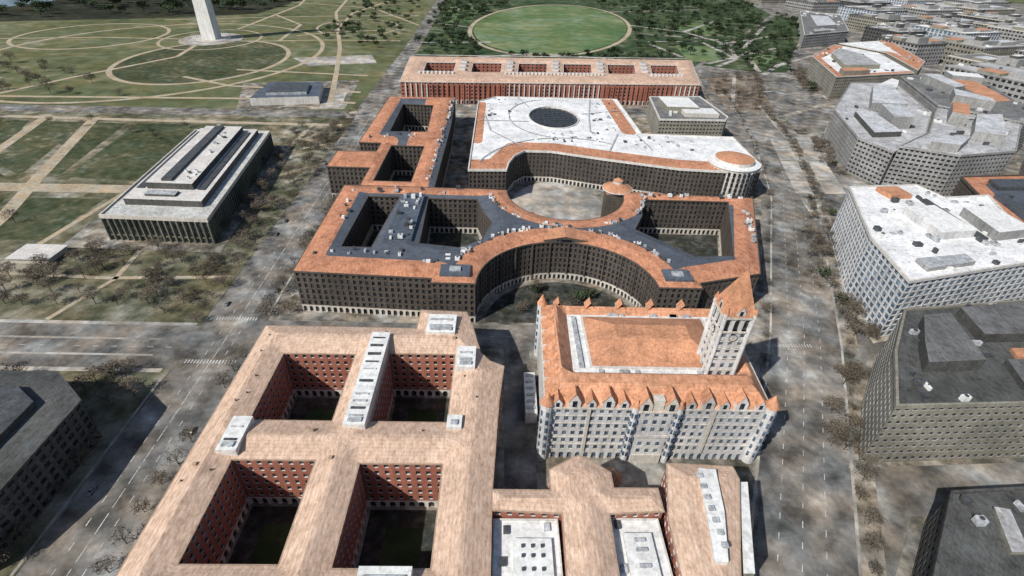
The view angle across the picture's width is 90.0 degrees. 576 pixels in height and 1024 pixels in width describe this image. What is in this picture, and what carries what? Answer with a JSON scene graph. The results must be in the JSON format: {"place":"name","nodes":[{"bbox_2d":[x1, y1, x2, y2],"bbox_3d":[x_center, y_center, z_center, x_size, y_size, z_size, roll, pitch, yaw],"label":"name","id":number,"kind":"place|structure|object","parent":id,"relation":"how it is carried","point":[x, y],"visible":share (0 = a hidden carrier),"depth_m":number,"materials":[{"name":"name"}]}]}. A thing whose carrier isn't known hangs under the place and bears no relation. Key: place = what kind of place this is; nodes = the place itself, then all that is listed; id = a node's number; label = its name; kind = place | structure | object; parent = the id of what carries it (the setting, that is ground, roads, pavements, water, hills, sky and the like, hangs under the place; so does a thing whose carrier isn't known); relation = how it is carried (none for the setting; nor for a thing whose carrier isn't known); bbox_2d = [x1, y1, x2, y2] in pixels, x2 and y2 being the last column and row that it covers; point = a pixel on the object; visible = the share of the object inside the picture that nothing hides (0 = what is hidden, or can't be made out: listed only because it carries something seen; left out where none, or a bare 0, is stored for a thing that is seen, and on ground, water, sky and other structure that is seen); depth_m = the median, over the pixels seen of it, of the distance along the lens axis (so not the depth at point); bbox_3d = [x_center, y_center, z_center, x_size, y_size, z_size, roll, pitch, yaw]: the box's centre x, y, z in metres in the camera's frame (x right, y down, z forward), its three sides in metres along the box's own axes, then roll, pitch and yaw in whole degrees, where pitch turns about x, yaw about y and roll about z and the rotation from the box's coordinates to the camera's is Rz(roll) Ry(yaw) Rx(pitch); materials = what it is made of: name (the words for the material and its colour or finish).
{"place":"outdoors","nodes":[
{"label":"outdoors","id":0,"kind":"place"},
{"bbox_2d":[0,403,102,554],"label":"walls","id":1,"kind":"structure","parent":0,"point":[38,476],"depth_m":186.57,"materials":[{"name":"concrete"}]},
{"bbox_2d":[0,372,78,487],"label":"roof","id":2,"kind":"structure","parent":1,"relation":"on","point":[53,397],"depth_m":195.06,"materials":[{"name":"concrete"}]},
{"bbox_2d":[0,385,35,442],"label":"roof","id":3,"kind":"structure","parent":2,"relation":"on","point":[17,405],"depth_m":193.60,"materials":[{"name":"concrete"}]},
{"bbox_2d":[0,369,170,575],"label":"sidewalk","id":4,"kind":"structure","parent":0,"point":[112,417],"depth_m":221.67,"materials":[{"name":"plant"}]},
{"bbox_2d":[0,0,299,21],"bbox_3d":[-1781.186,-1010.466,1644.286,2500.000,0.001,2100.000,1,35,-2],"label":"woodland ground","id":5,"kind":"structure","parent":0,"point":[64,10],"depth_m":1137.75,"materials":[{"name":"plant"}]},
{"bbox_2d":[0,0,289,15],"bbox_3d":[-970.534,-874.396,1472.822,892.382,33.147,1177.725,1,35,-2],"label":"woodland","id":6,"kind":"object","parent":5,"relation":"on","point":[167,5],"visible":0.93,"depth_m":1129.59,"materials":[{"name":"green plant"}]},
{"bbox_2d":[63,145,288,251],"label":"museum terrace","id":7,"kind":"structure","parent":0,"point":[93,229],"depth_m":343.70,"materials":[{"name":"concrete"}]},
{"bbox_2d":[102,137,272,242],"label":"walls","id":8,"kind":"structure","parent":7,"relation":"on","point":[176,230],"depth_m":340.14,"materials":[{"name":"stone"}]},
{"bbox_2d":[98,129,270,221],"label":"cornice","id":9,"kind":"structure","parent":8,"relation":"on","point":[189,219],"depth_m":348.66,"materials":[{"name":"stone"}]},
{"bbox_2d":[100,125,274,243],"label":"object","id":10,"kind":"object","parent":7,"relation":"on","point":[166,182],"visible":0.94,"depth_m":375.70,"materials":[{"name":"stone"}]},
{"bbox_2d":[0,111,352,325],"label":"museum lawn","id":11,"kind":"structure","parent":0,"point":[128,308],"depth_m":327.30,"materials":[{"name":"plant"}]},
{"bbox_2d":[4,244,68,263],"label":"entrance pavilion","id":12,"kind":"structure","parent":11,"relation":"on","point":[54,252],"depth_m":320.66,"materials":[{"name":"stone"}]},
{"bbox_2d":[0,121,83,174],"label":"garden plot","id":13,"kind":"object","parent":11,"relation":"on","point":[23,154],"visible":1,"depth_m":475.28,"materials":[{"name":"green plant"}]},
{"bbox_2d":[0,198,103,239],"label":"garden plot","id":14,"kind":"object","parent":11,"relation":"on","point":[39,218],"visible":1,"depth_m":365.42,"materials":[{"name":"green plant"}]},
{"bbox_2d":[47,122,125,176],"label":"garden plot","id":15,"kind":"object","parent":11,"relation":"on","point":[95,135],"visible":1,"depth_m":482.21,"materials":[{"name":"green plant"}]},
{"bbox_2d":[0,232,222,312],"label":"museum garden trees","id":16,"kind":"object","parent":11,"relation":"on","point":[91,260],"visible":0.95,"depth_m":301.75,"materials":[{"name":"brown plant"}]},
{"bbox_2d":[67,123,212,180],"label":"garden plot","id":17,"kind":"object","parent":11,"relation":"on","point":[138,152],"visible":1,"depth_m":469.19,"materials":[{"name":"green plant"}]},
{"bbox_2d":[0,115,341,319],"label":"garden paths","id":18,"kind":"structure","parent":11,"relation":"on","point":[25,191],"depth_m":407.32,"materials":[{"name":"gravel"}]},
{"bbox_2d":[220,120,339,238],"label":"museum garden trees","id":19,"kind":"object","parent":11,"relation":"on","point":[250,195],"visible":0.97,"depth_m":429.28,"materials":[{"name":"brown plant"}]},
{"bbox_2d":[103,131,267,217],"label":"roof","id":20,"kind":"structure","parent":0,"point":[173,211],"depth_m":345.91,"materials":[{"name":"concrete"}]},
{"bbox_2d":[0,0,435,110],"bbox_3d":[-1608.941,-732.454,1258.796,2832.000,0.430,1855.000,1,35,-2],"label":"monument grounds","id":21,"kind":"structure","parent":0,"point":[87,59],"depth_m":838.96,"materials":[{"name":"plant"}]},
{"bbox_2d":[112,41,285,83],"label":"monument lawn oval","id":22,"kind":"object","parent":21,"relation":"on","point":[213,63],"visible":1,"depth_m":763.78,"materials":[{"name":"green plant"}]},
{"bbox_2d":[0,0,418,103],"bbox_3d":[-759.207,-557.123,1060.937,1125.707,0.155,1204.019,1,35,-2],"label":"monument paths","id":23,"kind":"structure","parent":21,"relation":"on","point":[332,90],"depth_m":778.05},
{"bbox_2d":[178,0,243,45],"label":"obelisk monument","id":24,"kind":"object","parent":21,"relation":"on","point":[210,33],"visible":1,"depth_m":893.27,"materials":[{"name":"stone"}]},
{"bbox_2d":[322,0,420,44],"bbox_3d":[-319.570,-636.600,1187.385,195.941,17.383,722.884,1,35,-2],"label":"monument ground trees","id":25,"kind":"object","parent":21,"relation":"on","point":[358,26],"visible":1,"depth_m":1057.03,"materials":[{"name":"green plant"}]},
{"bbox_2d":[236,80,359,109],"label":"construction lot","id":26,"kind":"structure","parent":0,"point":[248,92],"depth_m":625.45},
{"bbox_2d":[250,82,323,105],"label":"museum under construction","id":27,"kind":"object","parent":26,"relation":"on","point":[282,93],"visible":1,"depth_m":610.72,"materials":[{"name":"grey stone"}]},
{"bbox_2d":[225,349,759,575],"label":"city block pavement","id":28,"kind":"structure","parent":0,"point":[642,475],"depth_m":211.03,"materials":[{"name":"concrete"}]},
{"bbox_2d":[228,506,297,563],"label":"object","id":29,"kind":"structure","parent":28,"relation":"on","point":[259,517],"depth_m":185.74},
{"bbox_2d":[249,524,291,563],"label":"courtyard grass","id":30,"kind":"structure","parent":29,"relation":"on","point":[270,545],"depth_m":179.78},
{"bbox_2d":[180,354,502,567],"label":"walls","id":31,"kind":"structure","parent":28,"relation":"on","point":[243,485],"depth_m":187.42,"materials":[{"name":"red brick"}]},
{"bbox_2d":[115,310,503,575],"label":"cornice","id":32,"kind":"structure","parent":31,"relation":"on","point":[199,522],"depth_m":177.07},
{"bbox_2d":[117,310,503,575],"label":"roof","id":33,"kind":"structure","parent":31,"relation":"on","point":[464,455],"depth_m":178.19,"materials":[{"name":"tile"}]},
{"bbox_2d":[180,314,754,575],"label":"roof monitors","id":34,"kind":"object","parent":33,"relation":"on","point":[360,406],"visible":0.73,"depth_m":182.20,"materials":[{"name":"metal"}]},
{"bbox_2d":[358,510,436,567],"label":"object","id":35,"kind":"structure","parent":28,"relation":"on","point":[379,522],"depth_m":185.93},
{"bbox_2d":[379,528,421,567],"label":"courtyard grass","id":36,"kind":"structure","parent":35,"relation":"on","point":[400,546],"depth_m":180.54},
{"bbox_2d":[391,398,449,421],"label":"courtyard garden","id":37,"kind":"object","parent":28,"relation":"on","point":[402,406],"visible":0.2,"depth_m":233.70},
{"bbox_2d":[491,479,661,575],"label":"building wall","id":38,"kind":"structure","parent":28,"relation":"on","point":[541,516],"depth_m":166.56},
{"bbox_2d":[492,456,662,575],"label":"roof wing","id":39,"kind":"structure","parent":38,"relation":"on","point":[584,496],"depth_m":166.18,"materials":[{"name":"tile"}]},
{"bbox_2d":[491,518,672,575],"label":"courtyard roofs","id":40,"kind":"structure","parent":28,"relation":"on","point":[525,546],"depth_m":158.55,"materials":[{"name":"metal"}]},
{"bbox_2d":[537,326,762,459],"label":"walls","id":41,"kind":"structure","parent":28,"relation":"on","point":[654,424],"depth_m":205.88,"materials":[{"name":"grey stone"}]},
{"bbox_2d":[542,305,766,410],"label":"roof","id":42,"kind":"structure","parent":41,"relation":"on","point":[565,377],"depth_m":202.13,"materials":[{"name":"orange tile"}]},
{"bbox_2d":[697,266,757,374],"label":"clock tower","id":43,"kind":"structure","parent":41,"relation":"on","point":[732,318],"depth_m":199.45,"materials":[{"name":"grey stone"}]},
{"bbox_2d":[523,295,779,486],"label":"dormers and turrets","id":44,"kind":"object","parent":28,"relation":"on","point":[622,343],"visible":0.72,"depth_m":214.85,"materials":[{"name":"stone"}]},
{"bbox_2d":[0,0,1023,575],"bbox_3d":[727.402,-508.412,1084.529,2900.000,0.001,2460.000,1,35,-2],"label":"road surface","id":45,"kind":"object","parent":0,"point":[802,446],"visible":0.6,"depth_m":255.32,"materials":[{"name":"asphalt"}]},
{"bbox_2d":[20,111,827,575],"bbox_3d":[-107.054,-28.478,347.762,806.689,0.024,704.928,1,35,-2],"label":"road markings","id":46,"kind":"object","parent":45,"relation":"on","point":[254,317],"visible":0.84,"depth_m":252.43,"materials":[{"name":"paint"}]},
{"bbox_2d":[0,55,886,575],"bbox_3d":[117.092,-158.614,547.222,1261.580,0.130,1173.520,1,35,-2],"label":"sidewalks","id":47,"kind":"structure","parent":45,"relation":"on","point":[866,553],"depth_m":253.30,"materials":[{"name":"concrete"}]},
{"bbox_2d":[0,97,888,575],"bbox_3d":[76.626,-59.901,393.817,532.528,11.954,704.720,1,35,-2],"label":"street trees","id":48,"kind":"object","parent":45,"relation":"on","point":[132,381],"visible":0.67,"depth_m":262.44,"materials":[{"name":"brown plant"}]},
{"bbox_2d":[800,222,884,338],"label":"side garden trees","id":49,"kind":"object","parent":45,"relation":"on","point":[825,271],"visible":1,"depth_m":308.88,"materials":[{"name":"brown plant"}]},
{"bbox_2d":[822,359,867,450],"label":"side garden trees","id":50,"kind":"object","parent":45,"relation":"on","point":[838,430],"visible":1,"depth_m":229.76,"materials":[{"name":"brown plant"}]},
{"bbox_2d":[269,115,764,329],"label":"city block pavement","id":51,"kind":"structure","parent":0,"point":[457,173],"depth_m":321.79,"materials":[{"name":"concrete"}]},
{"bbox_2d":[327,105,455,197],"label":"walls","id":52,"kind":"structure","parent":51,"relation":"on","point":[399,160],"depth_m":439.21,"materials":[{"name":"brick"}]},
{"bbox_2d":[327,97,454,186],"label":"roof","id":53,"kind":"structure","parent":52,"relation":"on","point":[379,128],"depth_m":437.01,"materials":[{"name":"tile"}]},
{"bbox_2d":[292,178,760,322],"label":"hemicycle office complex","id":54,"kind":"structure","parent":51,"relation":"on","point":[398,265],"depth_m":307.66,"materials":[{"name":"tile"}]},
{"bbox_2d":[484,282,626,322],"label":"hemicycle garden","id":55,"kind":"object","parent":51,"relation":"on","point":[501,309],"visible":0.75,"depth_m":304.41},
{"bbox_2d":[512,182,601,219],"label":"rotunda plaza","id":56,"kind":"structure","parent":51,"relation":"on","point":[555,200],"depth_m":415.83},
{"bbox_2d":[707,151,760,197],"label":"corner rotunda","id":57,"kind":"structure","parent":51,"relation":"on","point":[740,167],"depth_m":413.64,"materials":[{"name":"stone"}]},
{"bbox_2d":[504,349,536,488],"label":"side street","id":58,"kind":"structure","parent":0,"point":[519,460],"depth_m":224.36,"materials":[{"name":"asphalt"}]},
{"bbox_2d":[400,63,699,104],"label":"walls","id":59,"kind":"structure","parent":0,"point":[533,68],"depth_m":645.85,"materials":[{"name":"brick"}]},
{"bbox_2d":[400,56,699,84],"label":"roof","id":60,"kind":"structure","parent":59,"relation":"on","point":[415,65],"depth_m":666.41,"materials":[{"name":"beige ceramic"}]},
{"bbox_2d":[474,5,626,53],"bbox_3d":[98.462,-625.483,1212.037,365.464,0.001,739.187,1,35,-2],"label":"ellipse lawn","id":61,"kind":"structure","parent":0,"point":[552,29],"depth_m":1139.18,"materials":[{"name":"plant"}]},
{"bbox_2d":[395,70,713,108],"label":"city block pavement","id":62,"kind":"structure","parent":0,"point":[702,93],"depth_m":660.36,"materials":[{"name":"concrete"}]},
{"bbox_2d":[405,55,695,104],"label":"balustrades","id":63,"kind":"object","parent":62,"relation":"on","point":[555,66],"visible":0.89,"depth_m":652.71,"materials":[{"name":"stone"}]},
{"bbox_2d":[415,0,770,65],"bbox_3d":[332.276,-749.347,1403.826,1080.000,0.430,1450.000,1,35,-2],"label":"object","id":64,"kind":"structure","parent":0,"point":[627,45],"depth_m":1179.22,"materials":[{"name":"plant"}]},
{"bbox_2d":[413,0,508,48],"bbox_3d":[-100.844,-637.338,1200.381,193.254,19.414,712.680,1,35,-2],"label":"park trees","id":65,"kind":"object","parent":64,"relation":"on","point":[449,14],"visible":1,"depth_m":1198.24,"materials":[{"name":"green plant"}]},
{"bbox_2d":[423,45,674,59],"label":"park trees","id":66,"kind":"object","parent":64,"relation":"on","point":[641,54],"visible":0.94,"depth_m":874.42,"materials":[{"name":"green plant"}]},
{"bbox_2d":[421,4,775,71],"bbox_3d":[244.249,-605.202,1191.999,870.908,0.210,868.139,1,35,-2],"label":"ellipse paths","id":67,"kind":"structure","parent":64,"relation":"on","point":[734,57],"depth_m":1043.74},
{"bbox_2d":[596,0,768,56],"bbox_3d":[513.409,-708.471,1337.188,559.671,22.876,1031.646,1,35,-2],"label":"park trees","id":68,"kind":"object","parent":64,"relation":"on","point":[707,6],"visible":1,"depth_m":1277.87,"materials":[{"name":"green plant"}]},
{"bbox_2d":[469,152,760,197],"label":"walls","id":69,"kind":"structure","parent":0,"point":[569,170],"depth_m":425.35,"materials":[{"name":"stone"}]},
{"bbox_2d":[469,97,749,169],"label":"roof","id":70,"kind":"structure","parent":69,"relation":"on","point":[486,140],"depth_m":463.05,"materials":[{"name":"white concrete"}]},
{"bbox_2d":[468,96,761,174],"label":"cornice","id":71,"kind":"structure","parent":69,"relation":"on","point":[596,158],"depth_m":431.95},
{"bbox_2d":[646,99,726,135],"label":"walls","id":72,"kind":"structure","parent":0,"point":[701,128],"depth_m":538.93,"materials":[{"name":"beige concrete"}]},
{"bbox_2d":[667,464,739,575],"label":"roof east wing","id":73,"kind":"structure","parent":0,"point":[688,523],"depth_m":163.01,"materials":[{"name":"tile"}]},
{"bbox_2d":[705,76,773,111],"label":"park square","id":74,"kind":"structure","parent":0,"point":[746,83],"depth_m":731.36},
{"bbox_2d":[702,16,798,72],"bbox_3d":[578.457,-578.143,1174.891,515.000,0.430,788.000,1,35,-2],"label":"city park ground","id":75,"kind":"structure","parent":0,"point":[740,64],"depth_m":1052.82,"materials":[{"name":"plant"}]},
{"bbox_2d":[716,12,799,71],"bbox_3d":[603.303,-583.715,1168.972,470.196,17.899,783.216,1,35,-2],"label":"park trees","id":76,"kind":"object","parent":75,"relation":"on","point":[778,52],"visible":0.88,"depth_m":1005.26,"materials":[{"name":"green plant"}]},
{"bbox_2d":[770,137,845,193],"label":"freedom plaza","id":77,"kind":"structure","parent":0,"point":[821,170],"depth_m":498.32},
{"bbox_2d":[823,111,895,184],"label":"walls","id":78,"kind":"structure","parent":0,"point":[867,162],"depth_m":481.18,"materials":[{"name":"grey concrete"}]},
{"bbox_2d":[835,83,929,150],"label":"roof","id":79,"kind":"structure","parent":78,"relation":"on","point":[854,95],"depth_m":547.36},
{"bbox_2d":[854,78,913,137],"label":"penthouse","id":80,"kind":"object","parent":79,"relation":"on","point":[893,116],"visible":1,"depth_m":520.94,"materials":[{"name":"grey concrete"}]},
{"bbox_2d":[806,57,912,98],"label":"walls","id":81,"kind":"structure","parent":0,"point":[829,83],"depth_m":729.92,"materials":[{"name":"beige concrete"}]},
{"bbox_2d":[814,45,912,75],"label":"roof","id":82,"kind":"structure","parent":81,"relation":"on","point":[827,62],"depth_m":792.62,"materials":[{"name":"white concrete"}]},
{"bbox_2d":[831,48,880,75],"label":"penthouse","id":83,"kind":"object","parent":82,"relation":"on","point":[848,62],"visible":1,"depth_m":760.63,"materials":[{"name":"beige concrete"}]},
{"bbox_2d":[847,295,889,342],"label":"pavement","id":84,"kind":"structure","parent":0,"point":[873,338],"depth_m":287.81,"materials":[{"name":"concrete"}]},
{"bbox_2d":[830,190,1023,337],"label":"walls","id":85,"kind":"structure","parent":84,"relation":"on","point":[877,283],"depth_m":291.32,"materials":[{"name":"grey stone"}]},
{"bbox_2d":[848,184,1023,283],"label":"cornice","id":86,"kind":"structure","parent":85,"relation":"on","point":[903,274],"depth_m":286.58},
{"bbox_2d":[852,186,1023,278],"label":"roof","id":87,"kind":"structure","parent":85,"relation":"on","point":[872,202],"depth_m":303.62,"materials":[{"name":"white concrete"}]},
{"bbox_2d":[873,191,1023,270],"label":"rooftop plant","id":88,"kind":"object","parent":87,"relation":"on","point":[982,239],"visible":0.87,"depth_m":305.05,"materials":[{"name":"metal"}]},
{"bbox_2d":[875,186,1023,271],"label":"penthouse","id":89,"kind":"object","parent":87,"relation":"on","point":[994,222],"visible":0.95,"depth_m":312.59,"materials":[{"name":"grey stone"}]},
{"bbox_2d":[895,516,930,575],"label":"pavement","id":90,"kind":"structure","parent":0,"point":[909,549],"depth_m":187.63,"materials":[{"name":"concrete"}]},
{"bbox_2d":[911,498,947,575],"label":"walls","id":91,"kind":"structure","parent":0,"point":[926,552],"depth_m":179.44,"materials":[{"name":"concrete"}]},
{"bbox_2d":[931,486,1023,575],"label":"cornice","id":92,"kind":"structure","parent":91,"relation":"on","point":[938,554],"depth_m":177.19,"materials":[{"name":"concrete"}]},
{"bbox_2d":[938,491,1023,575],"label":"roof","id":93,"kind":"structure","parent":91,"relation":"on","point":[970,548],"depth_m":169.08,"materials":[{"name":"concrete"}]},
{"bbox_2d":[992,507,1023,554],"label":"penthouse","id":94,"kind":"object","parent":93,"relation":"on","point":[1012,536],"visible":1,"depth_m":171.09,"materials":[{"name":"concrete"}]},
{"bbox_2d":[849,360,1023,467],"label":"pavement","id":95,"kind":"structure","parent":0,"point":[868,365],"depth_m":219.32,"materials":[{"name":"concrete"}]},
{"bbox_2d":[858,316,1023,462],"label":"walls","id":96,"kind":"structure","parent":95,"relation":"on","point":[889,432],"depth_m":211.89,"materials":[{"name":"beige concrete"}]},
{"bbox_2d":[893,300,1023,408],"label":"cornice","id":97,"kind":"structure","parent":96,"relation":"on","point":[897,405],"depth_m":200.17,"materials":[{"name":"beige concrete"}]},
{"bbox_2d":[898,307,1023,403],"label":"roof","id":98,"kind":"structure","parent":96,"relation":"on","point":[991,380],"depth_m":211.81,"materials":[{"name":"concrete"}]},
{"bbox_2d":[918,302,1023,389],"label":"penthouse","id":99,"kind":"object","parent":98,"relation":"on","point":[946,343],"visible":0.97,"depth_m":227.57,"materials":[{"name":"concrete"}]},
{"bbox_2d":[881,113,1013,196],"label":"walls","id":100,"kind":"structure","parent":0,"point":[940,174],"depth_m":443.93,"materials":[{"name":"grey concrete"}]},
{"bbox_2d":[903,108,1019,154],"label":"roof","id":101,"kind":"structure","parent":100,"relation":"on","point":[939,129],"depth_m":470.73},
{"bbox_2d":[928,102,1005,152],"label":"penthouse","id":102,"kind":"object","parent":101,"relation":"on","point":[990,128],"visible":1,"depth_m":462.92,"materials":[{"name":"grey concrete"}]},
{"bbox_2d":[898,78,1023,154],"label":"walls","id":103,"kind":"structure","parent":0,"point":[920,97],"depth_m":586.26,"materials":[{"name":"grey concrete"}]},
{"bbox_2d":[904,75,1023,120],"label":"roof","id":104,"kind":"structure","parent":103,"relation":"on","point":[1011,110],"depth_m":572.85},
{"bbox_2d":[920,71,1010,110],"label":"penthouse","id":105,"kind":"object","parent":104,"relation":"on","point":[968,88],"visible":1,"depth_m":598.68,"materials":[{"name":"grey concrete"}]},
{"bbox_2d":[1005,0,1023,3],"bbox_3d":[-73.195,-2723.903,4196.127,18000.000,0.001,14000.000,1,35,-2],"label":"ground","id":106,"kind":"structure","parent":0,"point":[1017,1],"depth_m":2235.23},
{"bbox_2d":[877,34,947,65],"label":"city office block","id":107,"kind":"structure","parent":106,"relation":"on","point":[928,51],"depth_m":936.87,"materials":[{"name":"grey concrete"}]},
{"bbox_2d":[911,24,1002,39],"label":"city office block","id":108,"kind":"structure","parent":106,"relation":"on","point":[942,30],"depth_m":1110.78,"materials":[{"name":"concrete"}]},
{"bbox_2d":[926,35,1023,63],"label":"city office block","id":109,"kind":"structure","parent":106,"relation":"on","point":[961,44],"depth_m":945.58,"materials":[{"name":"beige concrete"}]},
{"bbox_2d":[941,62,1023,104],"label":"city office block","id":110,"kind":"structure","parent":106,"relation":"on","point":[1008,80],"depth_m":699.35,"materials":[{"name":"grey concrete"}]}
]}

